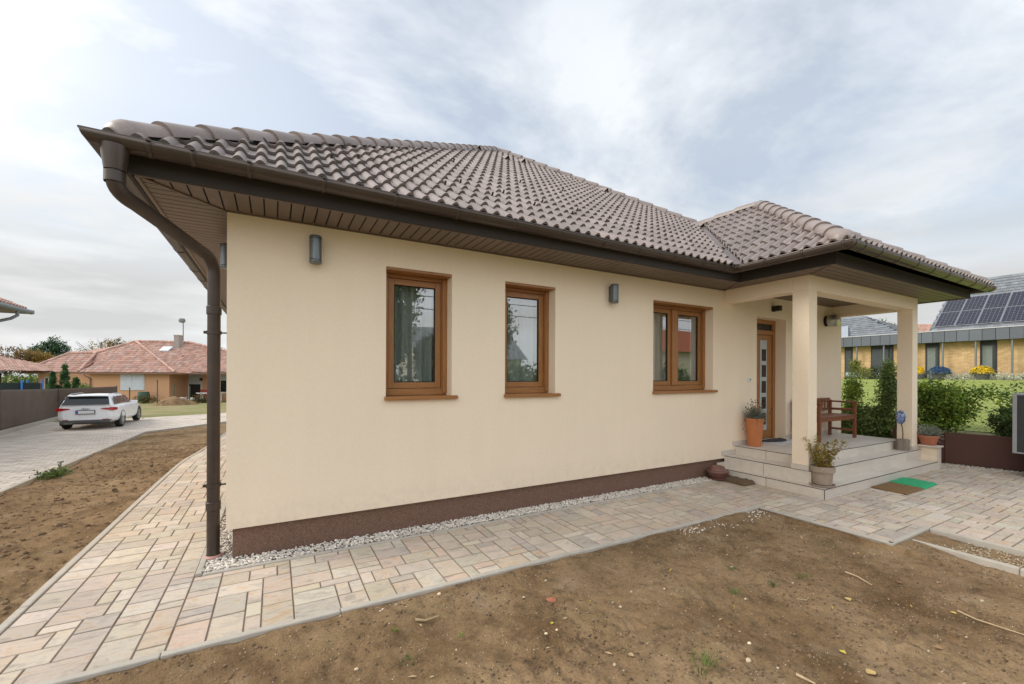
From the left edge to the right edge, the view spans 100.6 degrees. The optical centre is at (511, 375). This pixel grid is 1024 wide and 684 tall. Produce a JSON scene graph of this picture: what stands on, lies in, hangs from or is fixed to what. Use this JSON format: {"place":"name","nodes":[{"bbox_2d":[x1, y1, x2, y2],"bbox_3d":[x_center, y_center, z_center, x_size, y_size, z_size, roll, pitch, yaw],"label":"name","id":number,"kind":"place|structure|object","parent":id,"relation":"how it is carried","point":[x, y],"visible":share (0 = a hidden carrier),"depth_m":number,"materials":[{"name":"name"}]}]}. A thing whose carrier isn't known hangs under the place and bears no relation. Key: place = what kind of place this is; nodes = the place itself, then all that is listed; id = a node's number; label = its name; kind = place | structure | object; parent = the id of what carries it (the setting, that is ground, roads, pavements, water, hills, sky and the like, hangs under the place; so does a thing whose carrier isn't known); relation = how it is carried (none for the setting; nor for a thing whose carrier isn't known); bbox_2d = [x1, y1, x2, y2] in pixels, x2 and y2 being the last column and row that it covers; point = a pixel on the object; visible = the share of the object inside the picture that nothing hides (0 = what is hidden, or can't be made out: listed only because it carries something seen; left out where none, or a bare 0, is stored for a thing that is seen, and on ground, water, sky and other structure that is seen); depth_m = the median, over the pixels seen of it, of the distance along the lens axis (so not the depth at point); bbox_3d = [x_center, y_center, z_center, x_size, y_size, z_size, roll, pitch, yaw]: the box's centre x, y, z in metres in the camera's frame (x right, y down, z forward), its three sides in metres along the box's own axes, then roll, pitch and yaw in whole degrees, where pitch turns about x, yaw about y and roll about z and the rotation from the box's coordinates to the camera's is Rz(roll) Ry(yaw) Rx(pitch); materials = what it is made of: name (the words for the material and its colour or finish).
{"place":"outdoors","nodes":[
{"label":"outdoors","id":0,"kind":"place"},
{"bbox_2d":[0,434,225,683],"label":"side path","id":1,"kind":"structure","parent":0,"point":[80,648],"depth_m":3.10,"materials":[{"name":"stone"}]},
{"bbox_2d":[0,423,225,624],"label":"side strip soil","id":2,"kind":"structure","parent":0,"point":[174,438],"depth_m":5.30,"materials":[{"name":"soil"}]},
{"bbox_2d":[28,464,73,480],"bbox_3d":[-7.473,1.627,6.939,0.510,0.354,0.721,0,0,-29],"label":"weed clump","id":3,"kind":"object","parent":2,"relation":"on","point":[54,473],"visible":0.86,"depth_m":6.90,"materials":[{"name":"green plant"}]},
{"bbox_2d":[3,460,177,559],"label":"soil lumps","id":4,"kind":"object","parent":2,"relation":"on","point":[44,533],"visible":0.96,"depth_m":4.87,"materials":[{"name":"soil"}]},
{"bbox_2d":[0,444,206,614],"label":"strip clods","id":5,"kind":"object","parent":2,"relation":"on","point":[36,557],"visible":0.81,"depth_m":5.41,"materials":[{"name":"soil"}]},
{"bbox_2d":[0,413,225,489],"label":"driveway","id":6,"kind":"structure","parent":0,"point":[25,453],"depth_m":13.05,"materials":[{"name":"concrete"}]},
{"bbox_2d":[55,392,140,428],"bbox_3d":[-18.006,1.440,18.776,2.229,1.433,4.722,0,0,-31],"label":"parked car","id":7,"kind":"object","parent":6,"relation":"on","point":[98,408],"visible":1,"depth_m":17.03,"materials":[{"name":"white paint"}]},
{"bbox_2d":[0,421,225,495],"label":"driveway kerb","id":8,"kind":"structure","parent":6,"relation":"on","point":[26,482],"depth_m":9.19,"materials":[{"name":"concrete"}]},
{"bbox_2d":[54,401,225,421],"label":"grass verge","id":9,"kind":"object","parent":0,"point":[148,409],"depth_m":27.59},
{"bbox_2d":[0,380,42,389],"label":"trampoline","id":10,"kind":"object","parent":9,"relation":"on","point":[14,386],"visible":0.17,"depth_m":26.58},
{"bbox_2d":[0,356,53,382],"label":"carport","id":11,"kind":"object","parent":9,"relation":"on","point":[9,364],"visible":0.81,"depth_m":35.80,"materials":[{"name":"red tile"}]},
{"bbox_2d":[45,370,59,388],"bbox_3d":[-32.414,0.974,29.976,1.084,2.693,1.023,0,0,17],"label":"thuja","id":12,"kind":"object","parent":9,"relation":"on","point":[52,381],"visible":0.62,"depth_m":29.89,"materials":[{"name":"green plant"}]},
{"bbox_2d":[57,362,71,388],"bbox_3d":[-32.110,0.669,30.553,1.241,3.304,1.313,0,0,-29],"label":"thuja","id":13,"kind":"object","parent":9,"relation":"on","point":[63,376],"visible":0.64,"depth_m":30.39,"materials":[{"name":"green plant"}]},
{"bbox_2d":[62,380,70,388],"bbox_3d":[-30.552,1.297,29.207,0.857,2.060,0.870,0,0,-29],"label":"thuja","id":14,"kind":"object","parent":9,"relation":"on","point":[67,384],"visible":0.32,"depth_m":29.15,"materials":[{"name":"green plant"}]},
{"bbox_2d":[71,377,80,387],"bbox_3d":[-30.789,1.126,30.010,1.187,2.401,1.161,0,0,1],"label":"thuja","id":15,"kind":"object","parent":9,"relation":"on","point":[75,382],"visible":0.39,"depth_m":29.91,"materials":[{"name":"green plant"}]},
{"bbox_2d":[137,392,149,399],"bbox_3d":[-30.907,1.796,35.700,0.870,0.860,0.857,0,0,-29],"label":"rain barrel","id":16,"kind":"object","parent":9,"relation":"on","point":[142,394],"visible":0.53,"depth_m":35.38,"materials":[{"name":"green plastic"}]},
{"bbox_2d":[133,394,163,402],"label":"bush","id":17,"kind":"object","parent":9,"relation":"on","point":[146,399],"visible":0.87,"depth_m":34.43,"materials":[{"name":"green plant"}]},
{"bbox_2d":[151,396,198,405],"bbox_3d":[-26.090,1.955,33.000,3.000,0.693,2.400,0,0,-29],"label":"soil heap","id":18,"kind":"object","parent":9,"relation":"on","point":[173,401],"visible":0.89,"depth_m":32.47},
{"bbox_2d":[190,393,206,402],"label":"bush","id":19,"kind":"object","parent":9,"relation":"on","point":[199,396],"visible":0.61,"depth_m":35.09,"materials":[{"name":"green plant"}]},
{"bbox_2d":[208,480,692,563],"bbox_3d":[-2.012,1.599,9.491,6.740,0.001,10.165,0,0,-29],"label":"gravel bed","id":20,"kind":"object","parent":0,"point":[225,552],"visible":0.1,"depth_m":4.12,"materials":[{"name":"gravel"}]},
{"bbox_2d":[166,488,751,650],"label":"front path","id":21,"kind":"structure","parent":0,"point":[627,517],"depth_m":3.62,"materials":[{"name":"stone"}]},
{"bbox_2d":[0,442,1023,683],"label":"paving bed","id":22,"kind":"object","parent":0,"point":[355,566],"visible":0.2,"depth_m":3.53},
{"bbox_2d":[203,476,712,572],"bbox_3d":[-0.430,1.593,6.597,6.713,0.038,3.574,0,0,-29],"label":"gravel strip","id":23,"kind":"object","parent":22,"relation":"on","point":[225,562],"visible":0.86,"depth_m":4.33,"materials":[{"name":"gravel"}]},
{"bbox_2d":[0,0,1023,376],"label":"sky","id":24,"kind":"structure","parent":0,"point":[900,123],"materials":[{"name":"white"}]},
{"bbox_2d":[68,509,1023,683],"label":"front yard soil","id":25,"kind":"structure","parent":0,"point":[341,667],"depth_m":2.81,"materials":[{"name":"soil"}]},
{"bbox_2d":[415,615,438,621],"bbox_3d":[-0.561,1.613,2.823,0.165,0.033,0.040,0,0,-29],"label":"dry stick","id":26,"kind":"object","parent":25,"relation":"on","point":[422,620],"visible":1,"depth_m":2.80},
{"bbox_2d":[119,514,1022,683],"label":"soil pebbles","id":27,"kind":"object","parent":25,"relation":"on","point":[689,608],"visible":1,"depth_m":2.93,"materials":[{"name":"stone"}]},
{"bbox_2d":[380,509,769,610],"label":"kerb side chips","id":28,"kind":"object","parent":25,"relation":"on","point":[694,531],"visible":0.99,"depth_m":4.60,"materials":[{"name":"gravel"}]},
{"bbox_2d":[292,527,1015,683],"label":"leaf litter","id":29,"kind":"object","parent":25,"relation":"on","point":[358,679],"visible":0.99,"depth_m":2.75,"materials":[{"name":"plant"}]},
{"bbox_2d":[289,511,1022,683],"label":"soil stones","id":30,"kind":"object","parent":25,"relation":"on","point":[357,668],"visible":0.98,"depth_m":3.04,"materials":[{"name":"stone"}]},
{"bbox_2d":[676,642,722,679],"bbox_3d":[1.085,1.614,2.421,0.276,0.079,0.252,0,0,-19],"label":"grass tuft","id":31,"kind":"object","parent":25,"relation":"on","point":[704,662],"visible":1,"depth_m":2.42,"materials":[{"name":"green plant"}]},
{"bbox_2d":[796,673,815,683],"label":"dry stick","id":32,"kind":"object","parent":25,"relation":"on","point":[803,677],"visible":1,"depth_m":2.33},
{"bbox_2d":[912,539,1023,576],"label":"concrete edging","id":33,"kind":"object","parent":25,"relation":"on","point":[1002,566],"visible":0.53,"depth_m":3.79,"materials":[{"name":"concrete"}]},
{"bbox_2d":[957,610,1023,634],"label":"dry stick","id":34,"kind":"object","parent":25,"relation":"on","point":[989,623],"visible":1,"depth_m":2.84,"materials":[{"name":"wood"}]},
{"bbox_2d":[674,479,921,540],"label":"path","id":35,"kind":"structure","parent":0,"point":[821,513],"depth_m":5.09,"materials":[{"name":"stone"}]},
{"bbox_2d":[706,465,728,480],"bbox_3d":[3.188,1.500,6.595,0.330,0.214,0.330,0,0,-29],"label":"ceramic bowl","id":36,"kind":"object","parent":35,"relation":"on","point":[718,472],"visible":0.97,"depth_m":6.50,"materials":[{"name":"ceramic"}]},
{"bbox_2d":[749,465,1023,548],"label":"patio","id":37,"kind":"structure","parent":0,"point":[951,477],"depth_m":5.39,"materials":[{"name":"stone"}]},
{"bbox_2d":[723,475,755,485],"bbox_3d":[3.369,1.575,6.462,0.271,0.069,0.523,0,0,-25],"label":"boot mat","id":38,"kind":"object","parent":37,"relation":"on","point":[736,480],"visible":0.69,"depth_m":6.31,"materials":[{"name":"fabric"}]},
{"bbox_2d":[870,482,923,494],"bbox_3d":[5.506,1.604,6.082,0.610,0.028,0.415,0,0,-29],"label":"doormat","id":39,"kind":"object","parent":37,"relation":"on","point":[898,488],"visible":1,"depth_m":6.02,"materials":[{"name":"fabric"}]},
{"bbox_2d":[890,477,936,488],"bbox_3d":[6.013,1.601,6.364,0.570,0.036,0.415,0,0,-29],"label":"doormat","id":40,"kind":"object","parent":37,"relation":"on","point":[923,484],"visible":0.97,"depth_m":6.31,"materials":[{"name":"green plastic"}]},
{"bbox_2d":[893,428,1023,471],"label":"retaining wall","id":41,"kind":"structure","parent":37,"relation":"on","point":[980,451],"depth_m":7.54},
{"bbox_2d":[941,463,1023,474],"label":"gravel strip","id":42,"kind":"object","parent":37,"relation":"on","point":[979,468],"visible":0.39,"depth_m":7.40,"materials":[{"name":"gravel"}]},
{"bbox_2d":[1012,393,1023,453],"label":"heat pump","id":43,"kind":"object","parent":37,"relation":"on","point":[1018,423],"visible":1,"depth_m":6.87,"materials":[{"name":"white metal"}]},
{"bbox_2d":[841,379,1023,432],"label":"lawn","id":44,"kind":"structure","parent":0,"point":[1004,383],"depth_m":17.85,"materials":[{"name":"green plant"}]},
{"bbox_2d":[846,357,873,378],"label":"garden shrub","id":45,"kind":"object","parent":44,"relation":"on","point":[854,366],"visible":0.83,"depth_m":30.99,"materials":[{"name":"green plant"}]},
{"bbox_2d":[865,365,879,378],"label":"garden shrub","id":46,"kind":"object","parent":44,"relation":"on","point":[874,374],"visible":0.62,"depth_m":30.86,"materials":[{"name":"green plant"}]},
{"bbox_2d":[917,366,926,378],"bbox_3d":[28.551,-0.161,29.780,0.760,0.974,0.760,0,0,-29],"label":"flower pot","id":47,"kind":"object","parent":44,"relation":"on","point":[919,370],"visible":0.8,"depth_m":29.58,"materials":[{"name":"yellow plant"}]},
{"bbox_2d":[927,366,951,379],"bbox_3d":[29.039,-0.165,28.915,1.116,0.985,1.266,0,0,-29],"label":"flower pot","id":48,"kind":"object","parent":44,"relation":"on","point":[940,369],"visible":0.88,"depth_m":28.68,"materials":[{"name":"blue plant"}]},
{"bbox_2d":[942,371,961,379],"bbox_3d":[29.460,0.146,28.381,1.090,0.923,1.352,0,0,-29],"label":"lavender mound","id":49,"kind":"object","parent":44,"relation":"on","point":[950,376],"visible":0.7,"depth_m":28.34,"materials":[{"name":"plant"}]},
{"bbox_2d":[959,372,976,379],"bbox_3d":[29.832,0.110,27.605,0.994,0.843,1.376,0,0,-29],"label":"lavender mound","id":50,"kind":"object","parent":44,"relation":"on","point":[971,376],"visible":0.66,"depth_m":27.66,"materials":[{"name":"plant"}]},
{"bbox_2d":[969,365,995,379],"bbox_3d":[30.017,-0.157,27.153,1.018,0.976,1.189,0,0,-29],"label":"flower pot","id":51,"kind":"object","parent":44,"relation":"on","point":[984,370],"visible":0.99,"depth_m":26.96,"materials":[{"name":"yellow plant"}]},
{"bbox_2d":[989,370,1015,379],"bbox_3d":[30.477,0.187,26.438,1.020,1.034,1.265,0,0,-9],"label":"lavender mound","id":52,"kind":"object","parent":44,"relation":"on","point":[1001,377],"visible":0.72,"depth_m":26.34,"materials":[{"name":"plant"}]},
{"bbox_2d":[944,429,1005,435],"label":"planting soil","id":53,"kind":"structure","parent":0,"point":[977,433],"depth_m":8.25,"materials":[{"name":"brown soil"}]},
{"bbox_2d":[841,371,873,434],"bbox_3d":[7.550,0.744,9.538,0.840,1.732,0.987,0,0,-29],"label":"hedge shrub","id":54,"kind":"object","parent":53,"relation":"on","point":[852,391],"visible":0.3,"depth_m":9.43,"materials":[{"name":"green plant"}]},
{"bbox_2d":[841,398,896,437],"bbox_3d":[7.636,1.062,9.138,0.939,1.171,1.084,0,0,-44],"label":"hedge shrub","id":55,"kind":"object","parent":53,"relation":"on","point":[865,420],"visible":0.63,"depth_m":8.95,"materials":[{"name":"green plant"}]},
{"bbox_2d":[866,354,896,438],"bbox_3d":[7.860,0.568,8.866,0.813,2.037,0.798,0,0,-29],"label":"columnar shrub","id":56,"kind":"object","parent":53,"relation":"on","point":[887,381],"visible":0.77,"depth_m":8.81,"materials":[{"name":"green plant"}]},
{"bbox_2d":[841,370,1023,432],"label":"chain link fence","id":57,"kind":"object","parent":53,"relation":"on","point":[929,373],"visible":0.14,"depth_m":8.64,"materials":[{"name":"metal"}]},
{"bbox_2d":[896,377,1015,433],"bbox_3d":[8.585,0.659,8.282,0.945,1.286,1.673,0,0,-29],"label":"climbing shrub","id":58,"kind":"object","parent":53,"relation":"on","point":[944,407],"visible":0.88,"depth_m":8.19,"materials":[{"name":"green plant"}]},
{"bbox_2d":[981,375,1023,436],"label":"laurel shrub","id":59,"kind":"object","parent":53,"relation":"on","point":[1003,419],"visible":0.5,"depth_m":7.54,"materials":[{"name":"green plant"}]},
{"bbox_2d":[937,539,1023,568],"bbox_3d":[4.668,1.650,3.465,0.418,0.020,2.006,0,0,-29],"label":"gravel","id":60,"kind":"structure","parent":0,"point":[980,554],"depth_m":3.93,"materials":[{"name":"gravel"}]},
{"bbox_3d":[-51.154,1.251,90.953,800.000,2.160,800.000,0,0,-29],"label":"ground","id":61,"kind":"structure","parent":0,"visible":0},
{"bbox_2d":[0,297,34,321],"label":"neighbour house","id":62,"kind":"structure","parent":61,"relation":"on","point":[7,306],"depth_m":16.01,"materials":[{"name":"red tile"}]},
{"bbox_2d":[0,344,36,380],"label":"bare tree","id":63,"kind":"object","parent":61,"relation":"on","point":[20,356],"visible":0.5,"depth_m":54.13,"materials":[{"name":"brown plant"}]},
{"bbox_2d":[1,372,37,382],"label":"garden hedge","id":64,"kind":"object","parent":61,"relation":"on","point":[16,380],"visible":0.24,"depth_m":39.75,"materials":[{"name":"green plant"}]},
{"bbox_2d":[8,348,55,374],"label":"autumn tree","id":65,"kind":"object","parent":61,"relation":"on","point":[38,356],"visible":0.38,"depth_m":55.63,"materials":[{"name":"brown plant"}]},
{"bbox_2d":[24,335,78,355],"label":"conifer tree","id":66,"kind":"object","parent":61,"relation":"on","point":[57,349],"visible":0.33,"depth_m":61.68,"materials":[{"name":"green plant"}]},
{"bbox_2d":[0,386,116,435],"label":"screen fence","id":67,"kind":"object","parent":61,"relation":"on","point":[21,409],"visible":0.61,"depth_m":18.14,"materials":[{"name":"grey fabric"}]},
{"bbox_2d":[0,477,165,634],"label":"path kerb","id":68,"kind":"structure","parent":61,"relation":"on","point":[8,622],"depth_m":3.47,"materials":[{"name":"concrete"}]},
{"bbox_2d":[75,337,129,350],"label":"thin tree","id":69,"kind":"object","parent":61,"relation":"on","point":[109,344],"visible":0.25,"depth_m":57.60,"materials":[{"name":"brown plant"}]},
{"bbox_2d":[19,335,226,401],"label":"red roof house","id":70,"kind":"structure","parent":61,"relation":"on","point":[137,366],"depth_m":37.39,"materials":[{"name":"pink paint"}]},
{"bbox_2d":[120,374,144,389],"bbox_3d":[-32.524,0.555,36.462,2.050,1.430,0.110,0,0,0],"label":"window","id":71,"kind":"structure","parent":70,"relation":"in","point":[134,381],"depth_m":36.41,"materials":[{"name":"white plastic"}]},
{"bbox_2d":[188,374,201,398],"bbox_3d":[-28.655,1.034,38.468,1.200,2.400,0.105,0,0,0],"label":"door","id":72,"kind":"structure","parent":70,"relation":"in","point":[195,385],"depth_m":38.42,"materials":[{"name":"white plastic"}]},
{"bbox_2d":[221,374,226,392],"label":"window","id":73,"kind":"structure","parent":70,"relation":"in","point":[223,376],"depth_m":38.42,"materials":[{"name":"glass"}]},
{"bbox_2d":[163,432,225,476],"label":"path kerb","id":74,"kind":"structure","parent":61,"relation":"on","point":[174,468],"depth_m":7.88,"materials":[{"name":"concrete"}]},
{"bbox_2d":[195,498,225,576],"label":"gravel kerb","id":75,"kind":"structure","parent":61,"relation":"on","point":[201,566],"depth_m":3.62,"materials":[{"name":"concrete"}]},
{"bbox_2d":[34,506,759,683],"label":"yard kerb","id":76,"kind":"structure","parent":61,"relation":"on","point":[133,663],"depth_m":2.84,"materials":[{"name":"concrete"}]},
{"bbox_2d":[202,480,716,575],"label":"gravel kerb","id":77,"kind":"structure","parent":61,"relation":"on","point":[334,550],"depth_m":4.22,"materials":[{"name":"concrete"}]},
{"bbox_2d":[77,119,996,559],"bbox_3d":[-0.069,-1.938,10.195,11.968,7.676,13.302,0,0,-29],"label":"bungalow","id":78,"kind":"object","parent":61,"relation":"on","point":[329,437],"visible":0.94,"depth_m":4.79,"materials":[{"name":"beige paint"}]},
{"bbox_2d":[220,243,226,269],"bbox_3d":[-2.898,-1.211,4.333,0.129,0.252,0.108,0,0,-29],"label":"wall lamp","id":79,"kind":"object","parent":78,"relation":"attached to","point":[223,255],"visible":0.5,"depth_m":4.28,"materials":[{"name":"grey metal"}]},
{"bbox_2d":[309,234,321,264],"bbox_3d":[-1.800,-1.149,3.897,0.108,0.252,0.129,0,0,-29],"label":"wall lamp","id":80,"kind":"object","parent":78,"relation":"attached to","point":[315,249],"visible":1,"depth_m":3.85,"materials":[{"name":"grey metal"}]},
{"bbox_2d":[388,286,443,395],"bbox_3d":[-1.111,-0.214,4.715,1.002,1.820,0.092,0,0,-29],"label":"curtain","id":81,"kind":"object","parent":78,"relation":"hanging from","point":[414,336],"visible":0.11,"depth_m":4.70,"materials":[{"name":"white fabric"}]},
{"bbox_2d":[384,266,457,400],"bbox_3d":[-0.986,-0.422,4.537,0.777,1.347,0.281,0,0,-29],"label":"window","id":82,"kind":"structure","parent":78,"relation":"in","point":[420,390],"depth_m":4.59,"materials":[{"name":"brown wood"}]},
{"bbox_2d":[507,297,543,392],"bbox_3d":[0.076,-0.210,5.377,1.007,1.820,0.095,0,0,-29],"label":"curtain","id":83,"kind":"object","parent":78,"relation":"hanging from","point":[521,339],"visible":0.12,"depth_m":5.41,"materials":[{"name":"white fabric"}]},
{"bbox_2d":[504,281,560,397],"bbox_3d":[0.201,-0.418,5.200,0.782,1.347,0.281,0,0,-29],"label":"window","id":84,"kind":"structure","parent":78,"relation":"in","point":[540,294],"depth_m":5.33,"materials":[{"name":"brown wood"}]},
{"bbox_2d":[609,284,618,303],"bbox_3d":[1.356,-1.085,5.658,0.108,0.252,0.129,0,0,-29],"label":"wall lamp","id":85,"kind":"object","parent":78,"relation":"attached to","point":[613,293],"visible":1,"depth_m":5.61,"materials":[{"name":"grey metal"}]},
{"bbox_2d":[653,313,699,389],"bbox_3d":[2.462,-0.201,6.705,1.641,1.820,0.091,0,0,-29],"label":"curtain","id":86,"kind":"object","parent":78,"relation":"hanging from","point":[658,346],"visible":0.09,"depth_m":6.67,"materials":[{"name":"white fabric"}]},
{"bbox_2d":[652,300,717,393],"bbox_3d":[2.586,-0.409,6.530,1.416,1.347,0.281,0,0,-29],"label":"window","id":87,"kind":"structure","parent":78,"relation":"in","point":[671,310],"depth_m":6.56,"materials":[{"name":"brown wood"}]},
{"bbox_2d":[742,399,771,446],"bbox_3d":[4.003,0.779,7.043,0.513,0.794,0.528,0,0,-29],"label":"potted lavender","id":88,"kind":"object","parent":78,"relation":"on","point":[755,420],"visible":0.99,"depth_m":6.95,"materials":[{"name":"orange ceramic"}]},
{"bbox_2d":[757,319,774,437],"bbox_3d":[4.498,0.074,7.746,0.890,2.177,0.080,0,0,-29],"label":"door","id":89,"kind":"structure","parent":78,"relation":"in","point":[765,328],"depth_m":7.82,"materials":[{"name":"brown wood"}]},
{"bbox_2d":[762,439,791,444],"bbox_3d":[4.751,1.161,7.491,0.930,0.010,0.323,0,0,-37],"label":"rug","id":90,"kind":"object","parent":78,"relation":"on","point":[784,442],"visible":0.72,"depth_m":7.35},
{"bbox_2d":[762,438,786,441],"bbox_3d":[4.678,1.152,7.558,0.742,0.014,0.258,0,0,-29],"label":"half round mat","id":91,"kind":"object","parent":90,"relation":"on","point":[775,440],"visible":0.9,"depth_m":7.50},
{"bbox_2d":[772,305,781,311],"bbox_3d":[4.679,-1.183,7.511,0.100,0.100,0.130,0,0,-29],"label":"porch lamp","id":92,"kind":"object","parent":78,"relation":"attached to","point":[777,308],"visible":1,"depth_m":7.47,"materials":[{"name":"black metal"}]},
{"bbox_2d":[803,434,848,488],"bbox_3d":[4.154,1.146,5.716,0.559,0.683,0.467,0,0,-29],"label":"potted bush","id":93,"kind":"object","parent":78,"relation":"on","point":[822,470],"visible":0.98,"depth_m":5.65,"materials":[{"name":"green plant"}]},
{"bbox_2d":[823,314,839,326],"bbox_3d":[6.301,-1.077,8.360,0.240,0.240,0.228,0,0,-29],"label":"wall lamp","id":94,"kind":"object","parent":78,"relation":"attached to","point":[833,320],"depth_m":8.29,"materials":[{"name":"metal"}]},
{"bbox_2d":[817,398,858,442],"bbox_3d":[5.827,0.804,7.902,1.350,0.735,0.485,0,0,-29],"label":"garden bench","id":95,"kind":"object","parent":78,"relation":"on","point":[829,417],"visible":0.54,"depth_m":8.03,"materials":[{"name":"red wood"}]},
{"bbox_2d":[895,410,909,450],"bbox_3d":[6.869,0.963,7.482,0.236,0.701,0.187,0,0,-29],"label":"log with flower","id":96,"kind":"object","parent":78,"relation":"on","point":[902,444],"visible":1,"depth_m":7.44,"materials":[{"name":"beige plant"}]},
{"bbox_2d":[915,423,945,444],"bbox_3d":[7.368,1.007,7.515,0.516,0.434,0.445,0,0,-29],"label":"potted santolina","id":97,"kind":"object","parent":78,"relation":"on","point":[928,434],"visible":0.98,"depth_m":7.46,"materials":[{"name":"orange ceramic"}]},
{"bbox_2d":[760,507,893,545],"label":"yard kerb","id":98,"kind":"structure","parent":61,"relation":"on","point":[834,528],"depth_m":4.50,"materials":[{"name":"concrete"}]},
{"bbox_2d":[889,526,929,545],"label":"yard kerb","id":99,"kind":"structure","parent":61,"relation":"on","point":[908,536],"depth_m":4.27,"materials":[{"name":"concrete"}]},
{"bbox_2d":[918,324,932,331],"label":"red roof house","id":100,"kind":"structure","parent":61,"relation":"on","point":[923,327],"depth_m":62.79,"materials":[{"name":"tile"}]},
{"bbox_2d":[841,273,1023,379],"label":"brick house","id":101,"kind":"structure","parent":61,"relation":"on","point":[964,336],"depth_m":29.38,"materials":[{"name":"brick"}]},
{"bbox_2d":[844,347,852,378],"bbox_3d":[27.294,-0.989,34.488,0.075,2.580,0.550,0,0,-29],"label":"window","id":102,"kind":"structure","parent":101,"relation":"in","point":[848,350],"depth_m":34.48,"materials":[{"name":"glass"}]},
{"bbox_2d":[871,345,892,378],"bbox_3d":[28.348,-0.985,32.597,0.075,2.580,1.380,0,0,-29],"label":"window","id":103,"kind":"structure","parent":101,"relation":"in","point":[876,351],"depth_m":32.70,"materials":[{"name":"glass"}]},
{"bbox_2d":[925,343,939,378],"bbox_3d":[29.737,-0.980,30.097,0.087,2.580,0.740,0,0,-29],"label":"window","id":104,"kind":"structure","parent":101,"relation":"in","point":[932,350],"depth_m":30.10,"materials":[{"name":"glass"}]},
{"bbox_2d":[980,340,996,379],"bbox_3d":[31.057,-0.975,27.730,0.087,2.580,0.760,0,0,-29],"label":"window","id":105,"kind":"structure","parent":101,"relation":"in","point":[988,349],"depth_m":27.66,"materials":[{"name":"glass"}]},
{"bbox_2d":[930,528,1023,556],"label":"yard kerb","id":106,"kind":"structure","parent":61,"relation":"on","point":[992,545],"depth_m":4.14,"materials":[{"name":"concrete"}]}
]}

